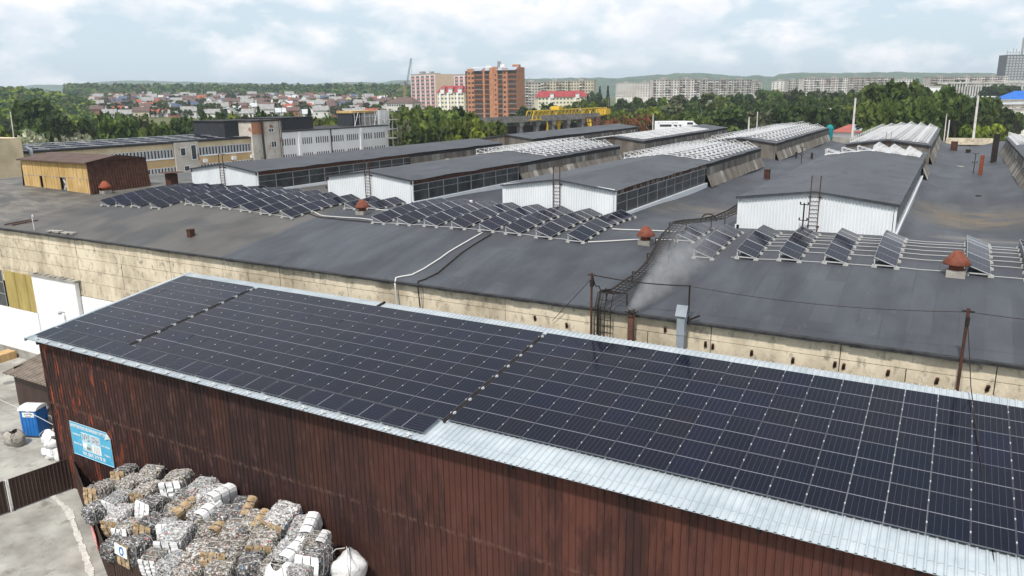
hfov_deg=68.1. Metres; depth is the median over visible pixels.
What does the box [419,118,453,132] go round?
leafy tree
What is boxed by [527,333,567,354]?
solar panel
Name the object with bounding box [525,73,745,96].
hills
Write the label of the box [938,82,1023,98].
frame building
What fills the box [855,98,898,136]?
leafy tree
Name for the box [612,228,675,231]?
roof cable
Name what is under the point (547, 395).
solar panel
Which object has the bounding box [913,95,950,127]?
leafy tree
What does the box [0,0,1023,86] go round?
sky
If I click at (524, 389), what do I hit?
solar panel
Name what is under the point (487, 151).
mounting rack
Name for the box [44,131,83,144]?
leafy tree
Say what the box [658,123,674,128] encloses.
van
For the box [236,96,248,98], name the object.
village house
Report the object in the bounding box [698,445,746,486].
solar panel
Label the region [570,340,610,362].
solar panel
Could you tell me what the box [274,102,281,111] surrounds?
leafy tree
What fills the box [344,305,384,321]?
solar panel
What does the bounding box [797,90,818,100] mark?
leafy tree
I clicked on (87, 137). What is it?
leafy tree
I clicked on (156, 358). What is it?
solar panel
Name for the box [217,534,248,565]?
waste bale
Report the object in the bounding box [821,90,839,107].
leafy tree
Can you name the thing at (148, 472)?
waste bale
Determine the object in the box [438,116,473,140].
leafy tree
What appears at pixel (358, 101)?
village house
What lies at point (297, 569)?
waste bale
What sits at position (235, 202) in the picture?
panel table
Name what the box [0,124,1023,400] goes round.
factory hall
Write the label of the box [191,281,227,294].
solar panel
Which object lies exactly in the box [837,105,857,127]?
leafy tree
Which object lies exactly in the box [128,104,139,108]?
leafy tree
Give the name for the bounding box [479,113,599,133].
crane trestle
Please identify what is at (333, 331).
solar panel
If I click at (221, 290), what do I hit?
solar panel
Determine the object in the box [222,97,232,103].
village house
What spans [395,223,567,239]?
cable conduit
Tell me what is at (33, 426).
portable toilet
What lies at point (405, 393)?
solar panel
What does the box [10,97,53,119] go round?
leafy tree
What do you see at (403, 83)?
tower crane
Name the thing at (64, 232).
slab pile
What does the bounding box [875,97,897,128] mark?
leafy tree
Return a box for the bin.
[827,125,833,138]
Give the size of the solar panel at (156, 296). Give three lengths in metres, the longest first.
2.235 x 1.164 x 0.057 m
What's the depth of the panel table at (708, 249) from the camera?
44.42 m
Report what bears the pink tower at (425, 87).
on the ground
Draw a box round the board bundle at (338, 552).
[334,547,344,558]
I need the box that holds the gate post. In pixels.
[5,480,11,512]
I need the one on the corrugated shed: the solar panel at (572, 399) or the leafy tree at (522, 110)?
the solar panel at (572, 399)
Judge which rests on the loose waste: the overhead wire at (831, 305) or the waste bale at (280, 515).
the waste bale at (280, 515)
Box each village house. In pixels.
[89,104,103,113]
[92,93,103,96]
[94,99,104,104]
[101,108,117,117]
[118,108,132,116]
[132,105,150,117]
[139,102,152,106]
[141,96,154,102]
[146,94,157,97]
[151,108,161,116]
[161,108,167,116]
[167,109,180,116]
[171,103,181,107]
[180,95,192,99]
[180,105,197,117]
[186,100,196,104]
[206,96,215,101]
[206,108,221,116]
[211,95,219,99]
[213,101,229,108]
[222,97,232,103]
[227,106,237,114]
[232,97,240,102]
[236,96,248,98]
[238,102,248,108]
[240,98,254,106]
[240,107,255,116]
[250,103,256,108]
[257,103,274,115]
[264,101,278,112]
[274,106,286,115]
[278,96,287,101]
[284,91,293,94]
[286,106,299,115]
[290,97,299,102]
[302,109,313,117]
[312,104,328,117]
[314,99,326,104]
[324,101,334,112]
[329,95,341,100]
[353,99,366,104]
[364,100,378,107]
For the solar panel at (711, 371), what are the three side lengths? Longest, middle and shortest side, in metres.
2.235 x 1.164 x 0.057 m
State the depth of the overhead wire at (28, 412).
51.98 m
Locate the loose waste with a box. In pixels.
[90,481,335,575]
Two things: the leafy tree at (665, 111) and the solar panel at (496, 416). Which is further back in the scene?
the leafy tree at (665, 111)
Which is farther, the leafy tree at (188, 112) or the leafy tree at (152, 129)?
the leafy tree at (188, 112)
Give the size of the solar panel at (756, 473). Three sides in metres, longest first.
2.235 x 1.164 x 0.057 m
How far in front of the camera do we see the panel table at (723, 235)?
47.16 m
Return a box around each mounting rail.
[131,288,254,345]
[443,334,544,422]
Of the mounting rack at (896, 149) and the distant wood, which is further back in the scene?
the distant wood
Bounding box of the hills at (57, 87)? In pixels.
[14,80,410,92]
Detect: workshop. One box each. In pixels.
[1001,99,1023,102]
[1002,103,1023,107]
[1008,108,1023,130]
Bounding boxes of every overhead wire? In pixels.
[1,400,52,424]
[691,286,956,311]
[970,312,1023,319]
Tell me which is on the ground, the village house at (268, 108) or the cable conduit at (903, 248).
the village house at (268, 108)
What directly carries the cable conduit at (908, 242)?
on the factory hall
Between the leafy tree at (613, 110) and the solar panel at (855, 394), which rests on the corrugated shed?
the solar panel at (855, 394)
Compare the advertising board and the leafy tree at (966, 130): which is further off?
the leafy tree at (966, 130)
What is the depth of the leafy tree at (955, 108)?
205.43 m
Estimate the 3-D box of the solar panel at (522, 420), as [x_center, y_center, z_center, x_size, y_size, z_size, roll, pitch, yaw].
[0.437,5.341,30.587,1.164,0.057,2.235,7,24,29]
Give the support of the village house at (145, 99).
on the ground
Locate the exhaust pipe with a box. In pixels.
[625,308,637,340]
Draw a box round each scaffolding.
[354,112,389,127]
[372,109,400,146]
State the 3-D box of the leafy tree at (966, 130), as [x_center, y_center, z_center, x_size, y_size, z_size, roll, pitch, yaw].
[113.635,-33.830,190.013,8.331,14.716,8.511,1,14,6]
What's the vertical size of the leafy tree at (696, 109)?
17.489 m
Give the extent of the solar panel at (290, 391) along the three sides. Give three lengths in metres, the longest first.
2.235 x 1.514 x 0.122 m
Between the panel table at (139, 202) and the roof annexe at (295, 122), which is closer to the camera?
the panel table at (139, 202)
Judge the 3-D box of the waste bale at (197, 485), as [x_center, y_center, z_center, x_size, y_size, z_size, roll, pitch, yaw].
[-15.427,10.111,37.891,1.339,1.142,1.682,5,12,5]
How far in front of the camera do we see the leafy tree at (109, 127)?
203.35 m
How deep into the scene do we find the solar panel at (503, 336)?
38.29 m
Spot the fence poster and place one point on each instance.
(93, 535)
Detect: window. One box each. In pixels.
[180,148,185,155]
[190,145,197,159]
[271,141,276,147]
[653,94,698,98]
[700,92,750,95]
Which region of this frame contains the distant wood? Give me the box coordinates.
[62,82,410,98]
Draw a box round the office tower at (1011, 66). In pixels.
[996,38,1023,85]
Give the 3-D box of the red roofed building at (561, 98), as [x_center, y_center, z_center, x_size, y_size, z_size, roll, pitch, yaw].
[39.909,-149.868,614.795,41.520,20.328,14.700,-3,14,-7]
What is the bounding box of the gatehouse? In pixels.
[833,124,867,136]
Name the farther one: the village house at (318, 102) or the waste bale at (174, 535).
the village house at (318, 102)
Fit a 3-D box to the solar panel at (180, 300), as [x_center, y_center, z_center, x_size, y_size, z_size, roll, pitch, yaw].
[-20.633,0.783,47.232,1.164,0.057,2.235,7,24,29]
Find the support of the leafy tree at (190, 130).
on the ground
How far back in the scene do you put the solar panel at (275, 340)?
40.23 m
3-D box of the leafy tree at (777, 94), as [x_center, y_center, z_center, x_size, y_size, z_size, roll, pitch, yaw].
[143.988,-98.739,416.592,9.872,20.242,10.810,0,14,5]
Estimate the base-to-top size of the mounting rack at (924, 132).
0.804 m
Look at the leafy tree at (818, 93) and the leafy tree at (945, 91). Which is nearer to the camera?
the leafy tree at (945, 91)
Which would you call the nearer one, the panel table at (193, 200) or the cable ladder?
the cable ladder
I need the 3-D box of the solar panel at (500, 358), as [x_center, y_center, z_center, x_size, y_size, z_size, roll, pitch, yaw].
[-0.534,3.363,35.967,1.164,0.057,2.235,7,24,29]
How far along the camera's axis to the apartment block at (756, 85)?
1064.51 m
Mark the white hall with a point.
(934, 88)
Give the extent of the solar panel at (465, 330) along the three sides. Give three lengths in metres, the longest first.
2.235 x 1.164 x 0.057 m
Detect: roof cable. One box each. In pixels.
[306,212,370,222]
[312,210,371,220]
[394,232,482,304]
[417,234,491,307]
[588,239,638,242]
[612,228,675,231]
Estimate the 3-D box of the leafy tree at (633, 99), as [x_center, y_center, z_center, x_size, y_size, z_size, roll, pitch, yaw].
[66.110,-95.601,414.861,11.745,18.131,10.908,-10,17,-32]
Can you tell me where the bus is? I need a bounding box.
[655,121,686,129]
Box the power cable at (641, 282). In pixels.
[593,274,688,285]
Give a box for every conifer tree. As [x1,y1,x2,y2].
[224,109,227,118]
[606,86,609,105]
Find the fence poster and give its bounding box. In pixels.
[91,526,97,549]
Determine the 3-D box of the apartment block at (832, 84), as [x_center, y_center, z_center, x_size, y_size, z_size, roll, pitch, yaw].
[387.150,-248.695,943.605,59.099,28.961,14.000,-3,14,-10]
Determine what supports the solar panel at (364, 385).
on the corrugated shed
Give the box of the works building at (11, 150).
[0,137,23,178]
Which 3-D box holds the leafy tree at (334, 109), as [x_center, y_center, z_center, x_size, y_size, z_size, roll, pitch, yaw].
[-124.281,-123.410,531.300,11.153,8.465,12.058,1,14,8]
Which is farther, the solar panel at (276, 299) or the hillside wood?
the hillside wood
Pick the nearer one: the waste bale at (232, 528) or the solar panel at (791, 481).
the solar panel at (791, 481)
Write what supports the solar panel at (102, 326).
on the corrugated shed
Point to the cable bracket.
(692, 318)
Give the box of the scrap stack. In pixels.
[585,113,653,131]
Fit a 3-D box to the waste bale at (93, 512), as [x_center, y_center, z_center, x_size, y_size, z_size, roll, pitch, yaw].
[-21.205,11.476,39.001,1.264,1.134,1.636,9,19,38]
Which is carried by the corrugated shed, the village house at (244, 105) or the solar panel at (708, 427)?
the solar panel at (708, 427)
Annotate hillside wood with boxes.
[0,86,98,131]
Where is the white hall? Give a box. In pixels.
[908,86,940,92]
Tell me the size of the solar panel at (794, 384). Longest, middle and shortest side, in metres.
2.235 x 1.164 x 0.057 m
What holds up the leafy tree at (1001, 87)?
on the ground
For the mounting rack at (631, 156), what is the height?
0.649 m
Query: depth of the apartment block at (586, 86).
784.90 m
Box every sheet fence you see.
[0,481,10,514]
[8,459,72,510]
[73,461,115,575]
[114,558,152,575]
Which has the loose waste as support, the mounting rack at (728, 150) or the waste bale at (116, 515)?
the waste bale at (116, 515)
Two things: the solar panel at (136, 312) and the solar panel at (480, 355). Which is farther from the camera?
the solar panel at (136, 312)
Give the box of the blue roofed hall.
[1000,91,1023,98]
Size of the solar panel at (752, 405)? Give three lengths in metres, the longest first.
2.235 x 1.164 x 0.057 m
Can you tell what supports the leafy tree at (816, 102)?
on the ground
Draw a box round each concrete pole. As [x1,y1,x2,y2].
[851,98,856,136]
[972,96,978,137]
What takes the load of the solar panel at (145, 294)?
on the corrugated shed
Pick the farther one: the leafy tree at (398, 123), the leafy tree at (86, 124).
the leafy tree at (86, 124)
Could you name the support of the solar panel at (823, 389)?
on the corrugated shed
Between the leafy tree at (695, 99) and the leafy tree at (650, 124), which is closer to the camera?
the leafy tree at (650, 124)
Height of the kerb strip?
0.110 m
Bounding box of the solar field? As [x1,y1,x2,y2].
[22,134,245,150]
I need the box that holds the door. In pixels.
[37,407,48,433]
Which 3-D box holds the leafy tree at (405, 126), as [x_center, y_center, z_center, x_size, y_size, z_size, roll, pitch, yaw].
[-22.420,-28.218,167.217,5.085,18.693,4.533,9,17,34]
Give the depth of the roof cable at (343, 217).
59.41 m
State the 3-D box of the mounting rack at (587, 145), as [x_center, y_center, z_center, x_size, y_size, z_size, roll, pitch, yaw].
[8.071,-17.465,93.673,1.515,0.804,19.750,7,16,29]
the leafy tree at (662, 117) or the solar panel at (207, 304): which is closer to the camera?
the solar panel at (207, 304)
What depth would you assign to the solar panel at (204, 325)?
43.02 m
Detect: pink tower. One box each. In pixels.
[410,71,453,110]
[454,74,465,86]
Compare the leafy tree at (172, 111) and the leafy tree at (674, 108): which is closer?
the leafy tree at (674, 108)
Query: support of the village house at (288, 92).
on the ground
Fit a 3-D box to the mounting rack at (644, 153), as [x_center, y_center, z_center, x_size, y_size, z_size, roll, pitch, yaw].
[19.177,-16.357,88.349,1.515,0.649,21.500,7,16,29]
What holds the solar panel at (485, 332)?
on the corrugated shed
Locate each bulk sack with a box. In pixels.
[2,429,25,447]
[39,428,54,444]
[39,445,56,460]
[44,436,56,448]
[53,450,58,461]
[262,561,291,575]
[330,546,367,575]
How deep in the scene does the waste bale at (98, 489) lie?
39.75 m
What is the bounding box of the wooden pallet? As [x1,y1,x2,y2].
[0,349,15,356]
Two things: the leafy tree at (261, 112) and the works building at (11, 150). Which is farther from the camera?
the leafy tree at (261, 112)
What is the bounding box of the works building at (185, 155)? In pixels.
[22,137,252,173]
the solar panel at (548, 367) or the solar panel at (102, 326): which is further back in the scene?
the solar panel at (102, 326)
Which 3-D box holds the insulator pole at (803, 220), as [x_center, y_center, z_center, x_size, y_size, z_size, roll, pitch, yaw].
[18.482,-4.449,48.065,0.540,2.010,0.100,7,16,29]
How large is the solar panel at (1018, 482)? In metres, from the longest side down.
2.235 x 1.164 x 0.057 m
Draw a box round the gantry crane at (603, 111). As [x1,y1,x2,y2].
[526,106,610,129]
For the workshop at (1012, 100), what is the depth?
400.09 m
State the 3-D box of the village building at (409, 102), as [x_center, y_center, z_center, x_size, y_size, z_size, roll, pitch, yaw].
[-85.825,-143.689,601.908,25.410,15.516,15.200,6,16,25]
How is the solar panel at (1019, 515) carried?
on the corrugated shed
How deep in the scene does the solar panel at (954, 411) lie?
28.66 m
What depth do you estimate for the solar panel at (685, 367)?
33.71 m
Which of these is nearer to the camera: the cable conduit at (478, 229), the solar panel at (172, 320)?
the solar panel at (172, 320)
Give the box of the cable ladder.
[594,204,737,336]
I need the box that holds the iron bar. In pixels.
[4,219,30,224]
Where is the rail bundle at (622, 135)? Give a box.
[597,135,643,138]
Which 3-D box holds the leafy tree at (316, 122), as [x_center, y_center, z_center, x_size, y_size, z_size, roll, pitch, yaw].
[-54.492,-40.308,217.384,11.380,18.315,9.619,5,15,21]
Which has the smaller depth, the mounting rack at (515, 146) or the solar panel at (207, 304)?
the solar panel at (207, 304)
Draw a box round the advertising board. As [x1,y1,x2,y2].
[69,420,114,467]
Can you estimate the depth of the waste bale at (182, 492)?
37.33 m
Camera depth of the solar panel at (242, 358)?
38.43 m
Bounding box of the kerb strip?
[50,495,94,575]
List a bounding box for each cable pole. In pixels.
[588,273,595,334]
[956,308,974,390]
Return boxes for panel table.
[100,182,193,206]
[115,183,209,206]
[130,184,224,207]
[150,185,244,209]
[184,185,267,205]
[202,187,283,207]
[220,188,302,209]
[240,190,322,212]
[259,192,337,215]
[280,194,359,218]
[343,196,380,209]
[366,197,404,209]
[371,198,446,224]
[396,199,470,225]
[422,200,496,227]
[450,202,520,229]
[478,204,546,232]
[504,206,572,235]
[534,208,602,239]
[566,210,636,243]
[674,223,714,242]
[691,239,724,260]
[706,224,743,248]
[734,225,782,260]
[776,226,821,262]
[822,228,862,265]
[871,230,907,269]
[964,235,993,277]
[1016,239,1023,281]
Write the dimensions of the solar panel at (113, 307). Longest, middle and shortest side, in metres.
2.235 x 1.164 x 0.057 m
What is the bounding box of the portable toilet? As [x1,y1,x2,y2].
[17,402,50,437]
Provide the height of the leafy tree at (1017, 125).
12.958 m
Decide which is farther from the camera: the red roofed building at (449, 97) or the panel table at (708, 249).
the red roofed building at (449, 97)
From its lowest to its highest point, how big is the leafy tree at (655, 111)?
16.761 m
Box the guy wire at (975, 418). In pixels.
[967,325,993,559]
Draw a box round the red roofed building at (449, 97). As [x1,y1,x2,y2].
[437,85,465,111]
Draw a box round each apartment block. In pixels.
[525,80,540,107]
[541,79,567,90]
[568,79,596,96]
[616,81,649,102]
[650,77,699,102]
[699,78,751,100]
[751,79,761,97]
[771,79,788,91]
[784,78,798,90]
[798,76,847,95]
[842,75,893,92]
[894,77,914,84]
[922,75,956,86]
[954,74,1007,86]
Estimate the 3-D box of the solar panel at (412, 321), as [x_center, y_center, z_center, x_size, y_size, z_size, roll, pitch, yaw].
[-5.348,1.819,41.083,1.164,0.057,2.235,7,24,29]
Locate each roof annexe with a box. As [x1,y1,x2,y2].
[191,119,238,136]
[244,116,313,130]
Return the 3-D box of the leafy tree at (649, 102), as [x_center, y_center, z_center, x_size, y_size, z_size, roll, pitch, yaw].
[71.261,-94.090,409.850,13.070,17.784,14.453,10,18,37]
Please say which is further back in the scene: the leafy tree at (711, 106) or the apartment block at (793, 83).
the apartment block at (793, 83)
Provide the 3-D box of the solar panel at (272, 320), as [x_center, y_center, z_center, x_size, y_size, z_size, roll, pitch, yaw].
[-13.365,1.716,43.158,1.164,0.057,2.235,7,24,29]
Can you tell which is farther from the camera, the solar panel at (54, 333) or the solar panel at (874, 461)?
the solar panel at (54, 333)
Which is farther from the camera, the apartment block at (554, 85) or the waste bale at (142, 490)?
the apartment block at (554, 85)
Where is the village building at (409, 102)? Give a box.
[386,97,421,110]
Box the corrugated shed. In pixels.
[24,272,1023,575]
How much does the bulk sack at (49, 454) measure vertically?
0.935 m
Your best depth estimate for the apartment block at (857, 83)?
950.01 m
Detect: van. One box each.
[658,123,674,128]
[687,121,696,125]
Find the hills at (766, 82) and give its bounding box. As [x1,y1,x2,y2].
[743,72,1023,90]
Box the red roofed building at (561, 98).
[535,90,586,109]
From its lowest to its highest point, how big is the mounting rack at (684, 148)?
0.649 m
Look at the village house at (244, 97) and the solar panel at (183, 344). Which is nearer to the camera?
the solar panel at (183, 344)
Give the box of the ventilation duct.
[675,305,688,348]
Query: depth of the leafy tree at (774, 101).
340.09 m
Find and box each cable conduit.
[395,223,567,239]
[740,257,1022,278]
[764,250,1023,268]
[766,245,1022,262]
[773,242,1016,257]
[776,236,1023,251]
[779,234,1019,248]
[816,240,1015,253]
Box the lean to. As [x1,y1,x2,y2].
[2,354,50,415]
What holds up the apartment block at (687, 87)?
on the ground
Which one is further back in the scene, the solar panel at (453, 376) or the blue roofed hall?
the blue roofed hall
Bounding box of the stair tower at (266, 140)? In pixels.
[229,118,283,159]
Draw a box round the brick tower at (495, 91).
[464,64,524,117]
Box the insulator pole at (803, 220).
[799,202,808,225]
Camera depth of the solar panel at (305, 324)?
42.03 m
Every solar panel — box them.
[34,327,75,342]
[57,313,101,329]
[58,333,99,349]
[68,315,114,332]
[79,318,124,334]
[82,338,125,355]
[91,320,137,337]
[92,299,135,314]
[104,302,145,316]
[104,323,149,340]
[108,344,152,362]
[115,304,157,319]
[116,325,163,343]
[126,287,164,300]
[128,306,170,322]
[133,329,180,348]
[135,351,181,369]
[136,289,176,303]
[139,308,182,324]
[147,332,194,351]
[148,291,188,305]
[152,311,195,327]
[157,276,194,288]
[160,335,208,354]
[161,293,200,307]
[164,358,211,377]
[168,277,205,290]
[169,314,213,331]
[172,295,212,310]
[174,338,222,358]
[179,279,216,292]
[182,317,225,333]
[184,297,225,312]
[189,341,236,361]
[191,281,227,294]
[195,319,239,336]
[195,365,243,385]
[202,300,243,315]
[203,283,239,296]
[203,344,251,365]
[209,322,254,339]
[214,303,255,318]
[215,285,253,299]
[219,347,267,368]
[223,324,268,343]
[227,373,277,394]
[228,305,269,321]
[232,288,270,301]
[234,350,283,372]
[238,327,282,346]
[241,307,283,323]
[244,289,283,304]
[251,354,299,376]
[253,330,297,349]
[256,309,296,326]
[257,292,296,306]
[261,381,314,404]
[267,357,316,380]
[269,333,313,352]
[271,312,312,329]
[272,294,309,308]
[284,336,329,356]
[285,296,323,311]
[285,315,326,332]
[285,361,333,384]
[298,389,352,414]
[299,298,338,313]
[300,317,342,335]
[301,339,346,360]
[302,364,351,389]
[313,300,353,316]
[316,320,358,338]
[318,342,363,363]
[320,368,369,393]
[329,303,367,319]
[332,322,374,341]
[336,345,380,367]
[338,399,394,424]
[340,372,388,398]
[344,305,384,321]
[349,325,390,344]
[353,349,399,371]
[359,376,408,403]
[360,307,399,324]
[365,328,407,348]
[372,352,417,375]
[377,310,416,327]
[379,380,429,408]
[380,408,438,436]
[382,331,425,351]
[391,356,437,379]
[393,312,432,330]
[400,385,449,413]
[401,334,443,355]
[410,315,449,333]
[411,360,456,383]
[419,337,462,358]
[421,389,471,418]
[428,318,467,336]
[430,363,476,388]
[438,341,480,362]
[446,320,485,339]
[448,395,498,425]
[452,367,498,393]
[458,344,501,366]
[463,323,504,343]
[472,400,522,431]
[477,372,524,399]
[478,347,521,370]
[483,326,523,346]
[496,404,546,437]
[500,376,546,403]
[503,329,543,350]
[503,351,546,375]
[522,410,572,443]
[524,381,570,409]
[526,355,568,380]
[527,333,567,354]
[548,336,588,358]
[548,359,591,384]
[548,385,594,414]
[548,415,598,449]
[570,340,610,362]
[572,363,615,389]
[574,390,620,420]
[576,421,626,456]
[593,343,633,366]
[596,367,639,393]
[600,395,646,425]
[605,426,654,463]
[616,347,656,370]
[621,371,664,398]
[628,400,673,432]
[634,433,684,471]
[641,350,680,374]
[647,376,690,404]
[656,405,701,438]
[665,354,705,379]
[665,439,714,478]
[675,380,717,409]
[685,410,730,445]
[692,358,731,384]
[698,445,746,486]
[703,385,744,415]
[716,416,761,451]
[718,362,757,389]
[732,390,773,420]
[732,452,780,495]
[746,366,785,394]
[748,422,792,458]
[762,395,803,426]
[767,459,814,503]
[775,371,813,399]
[782,428,825,466]
[794,400,834,433]
[804,467,851,513]
[805,375,842,404]
[816,434,859,473]
[827,405,866,439]
[836,380,873,409]
[843,474,889,522]
[853,441,895,481]
[861,411,900,446]
[868,384,904,415]
[883,482,928,532]
[890,447,932,490]
[896,417,935,453]
[901,389,938,421]
[926,491,971,543]
[930,454,971,499]
[933,423,972,461]
[936,395,972,428]
[971,462,1014,508]
[971,500,1017,554]
[972,400,1009,434]
[972,429,1011,468]
[1008,406,1023,437]
[1010,435,1023,471]
[1012,470,1023,510]
[1015,509,1023,556]
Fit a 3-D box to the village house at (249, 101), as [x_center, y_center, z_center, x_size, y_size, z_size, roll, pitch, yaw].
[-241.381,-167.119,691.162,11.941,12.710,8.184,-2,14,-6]
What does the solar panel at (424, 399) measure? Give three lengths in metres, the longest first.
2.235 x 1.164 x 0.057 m
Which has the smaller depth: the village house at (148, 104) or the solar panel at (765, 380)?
the solar panel at (765, 380)
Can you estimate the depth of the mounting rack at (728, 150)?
84.32 m
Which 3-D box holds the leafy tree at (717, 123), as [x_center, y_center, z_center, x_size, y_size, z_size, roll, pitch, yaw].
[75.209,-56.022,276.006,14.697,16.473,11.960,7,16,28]
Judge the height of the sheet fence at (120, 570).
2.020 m
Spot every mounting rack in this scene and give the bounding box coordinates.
[476,141,555,153]
[488,138,565,152]
[500,137,579,151]
[510,136,589,151]
[523,138,601,153]
[535,139,610,155]
[623,141,688,158]
[638,140,706,156]
[652,138,718,155]
[665,137,730,156]
[680,139,743,158]
[695,141,756,160]
[711,124,782,139]
[723,123,783,138]
[733,122,795,137]
[744,121,808,137]
[756,122,815,138]
[768,123,824,140]
[825,148,841,154]
[841,147,855,152]
[850,124,889,141]
[856,145,871,151]
[863,123,898,140]
[871,142,889,152]
[876,122,909,139]
[887,144,905,154]
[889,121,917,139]
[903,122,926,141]
[904,146,921,156]
[915,123,937,142]
[1008,132,1023,144]
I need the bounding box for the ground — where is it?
[113,97,711,124]
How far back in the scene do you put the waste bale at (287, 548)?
32.64 m
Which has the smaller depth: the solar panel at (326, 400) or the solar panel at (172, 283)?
the solar panel at (326, 400)
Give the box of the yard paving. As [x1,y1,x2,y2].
[0,357,106,575]
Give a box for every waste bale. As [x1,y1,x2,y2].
[81,495,107,525]
[83,478,116,503]
[100,502,134,536]
[100,533,128,562]
[101,488,132,513]
[110,463,139,480]
[111,516,140,536]
[113,472,137,490]
[114,532,155,569]
[128,479,161,502]
[133,510,163,539]
[134,463,166,485]
[134,492,170,517]
[137,544,167,575]
[153,520,196,553]
[153,547,184,575]
[155,517,179,538]
[158,469,194,499]
[161,495,195,520]
[172,563,204,575]
[173,487,188,498]
[180,537,211,563]
[184,500,222,527]
[185,476,218,496]
[193,481,236,503]
[194,518,225,538]
[199,535,224,567]
[204,559,236,575]
[211,503,231,521]
[217,517,245,540]
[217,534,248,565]
[228,495,258,518]
[236,550,266,575]
[240,507,269,534]
[245,522,280,554]
[256,552,283,575]
[259,500,303,538]
[269,535,304,562]
[286,511,322,537]
[286,562,313,575]
[294,543,333,575]
[300,529,332,549]
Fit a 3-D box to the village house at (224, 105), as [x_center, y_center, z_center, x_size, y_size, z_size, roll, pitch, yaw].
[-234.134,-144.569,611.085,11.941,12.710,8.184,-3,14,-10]
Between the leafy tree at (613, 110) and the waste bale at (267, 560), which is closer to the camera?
the waste bale at (267, 560)
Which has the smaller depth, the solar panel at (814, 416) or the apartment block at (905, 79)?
the solar panel at (814, 416)
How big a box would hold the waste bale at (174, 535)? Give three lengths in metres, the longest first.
1.831 x 1.639 x 1.540 m
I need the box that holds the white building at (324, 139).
[282,125,388,156]
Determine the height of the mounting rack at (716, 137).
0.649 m
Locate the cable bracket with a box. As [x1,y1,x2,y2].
[687,285,699,324]
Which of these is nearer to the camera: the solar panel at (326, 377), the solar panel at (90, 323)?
the solar panel at (326, 377)
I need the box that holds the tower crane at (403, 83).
[400,59,411,96]
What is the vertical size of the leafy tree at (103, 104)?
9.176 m
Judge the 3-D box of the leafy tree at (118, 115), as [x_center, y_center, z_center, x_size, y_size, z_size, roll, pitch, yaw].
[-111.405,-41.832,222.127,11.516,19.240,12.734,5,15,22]
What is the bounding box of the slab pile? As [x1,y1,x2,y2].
[46,230,76,234]
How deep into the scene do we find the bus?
214.20 m
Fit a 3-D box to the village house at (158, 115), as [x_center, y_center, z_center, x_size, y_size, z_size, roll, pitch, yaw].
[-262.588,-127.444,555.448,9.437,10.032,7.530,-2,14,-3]
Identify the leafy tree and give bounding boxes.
[0,130,20,137]
[4,108,74,135]
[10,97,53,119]
[10,125,42,136]
[17,129,47,145]
[37,120,75,141]
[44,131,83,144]
[61,117,89,136]
[61,133,95,143]
[79,118,97,136]
[87,111,130,141]
[97,113,139,140]
[98,102,108,108]
[106,103,119,111]
[114,112,152,124]
[119,100,132,105]
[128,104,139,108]
[137,115,147,128]
[137,122,170,138]
[149,107,161,115]
[157,103,169,109]
[158,121,177,136]
[160,120,187,136]
[170,106,182,115]
[171,115,192,132]
[183,109,193,116]
[186,118,217,135]
[195,104,204,113]
[198,97,206,102]
[198,110,225,119]
[203,103,214,108]
[212,102,222,108]
[227,111,236,118]
[229,103,241,112]
[236,114,248,118]
[241,109,266,116]
[259,112,279,116]
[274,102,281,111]
[275,111,293,115]
[298,103,310,112]
[313,116,327,125]
[322,115,337,124]
[322,120,335,125]
[327,106,343,117]
[338,103,348,107]
[362,102,369,107]
[370,103,381,107]
[388,109,406,145]
[396,105,408,144]
[396,107,432,145]
[397,104,421,115]
[397,119,413,145]
[402,119,443,144]
[419,112,439,123]
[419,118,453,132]
[423,105,461,123]
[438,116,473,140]
[451,105,479,119]
[453,121,485,139]
[463,111,477,118]
[469,125,485,138]
[471,118,494,126]
[474,119,506,136]
[507,113,523,125]
[515,105,536,124]
[527,108,546,124]
[541,102,553,114]
[552,104,573,122]
[571,98,588,120]
[580,101,600,126]
[589,91,602,102]
[589,98,612,109]
[598,105,616,124]
[606,109,633,125]
[612,98,633,110]
[622,96,637,121]
[624,106,649,125]
[631,97,658,112]
[634,106,660,129]
[639,114,666,131]
[648,97,664,105]
[657,96,670,109]
[658,112,677,120]
[660,102,685,114]
[660,107,670,116]
[668,94,687,104]
[671,111,689,120]
[678,103,686,112]
[682,111,712,124]
[684,105,701,115]
[685,99,697,107]
[689,95,706,106]
[698,92,715,107]
[698,102,715,111]
[699,110,724,125]
[703,111,731,126]
[713,107,750,136]
[714,94,729,104]
[717,103,737,108]
[726,92,743,106]
[732,93,755,105]
[737,100,760,110]
[745,94,763,102]
[745,109,772,132]
[746,110,755,131]
[751,101,771,122]
[752,109,780,129]
[756,89,766,103]
[765,89,782,101]
[766,105,804,128]
[768,98,786,108]
[774,97,802,107]
[782,90,794,104]
[792,88,804,96]
[793,94,815,107]
[795,105,815,124]
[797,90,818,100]
[803,107,821,122]
[804,95,828,109]
[806,105,842,126]
[814,89,829,106]
[819,96,842,108]
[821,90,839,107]
[821,103,856,129]
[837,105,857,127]
[838,89,854,102]
[842,92,861,106]
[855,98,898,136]
[856,94,863,103]
[862,81,896,102]
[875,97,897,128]
[883,78,920,100]
[894,95,939,127]
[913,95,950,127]
[917,81,931,96]
[919,85,933,96]
[932,84,957,102]
[936,94,981,140]
[939,111,955,126]
[949,107,993,135]
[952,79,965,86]
[957,92,974,119]
[958,124,981,137]
[962,94,985,120]
[975,123,1005,136]
[977,86,1000,96]
[977,108,1002,124]
[981,96,1005,112]
[982,130,1010,140]
[985,101,1015,135]
[991,83,1006,94]
[999,84,1016,96]
[1011,112,1023,134]
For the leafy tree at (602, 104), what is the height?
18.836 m
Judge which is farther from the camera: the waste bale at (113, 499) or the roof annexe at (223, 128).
the roof annexe at (223, 128)

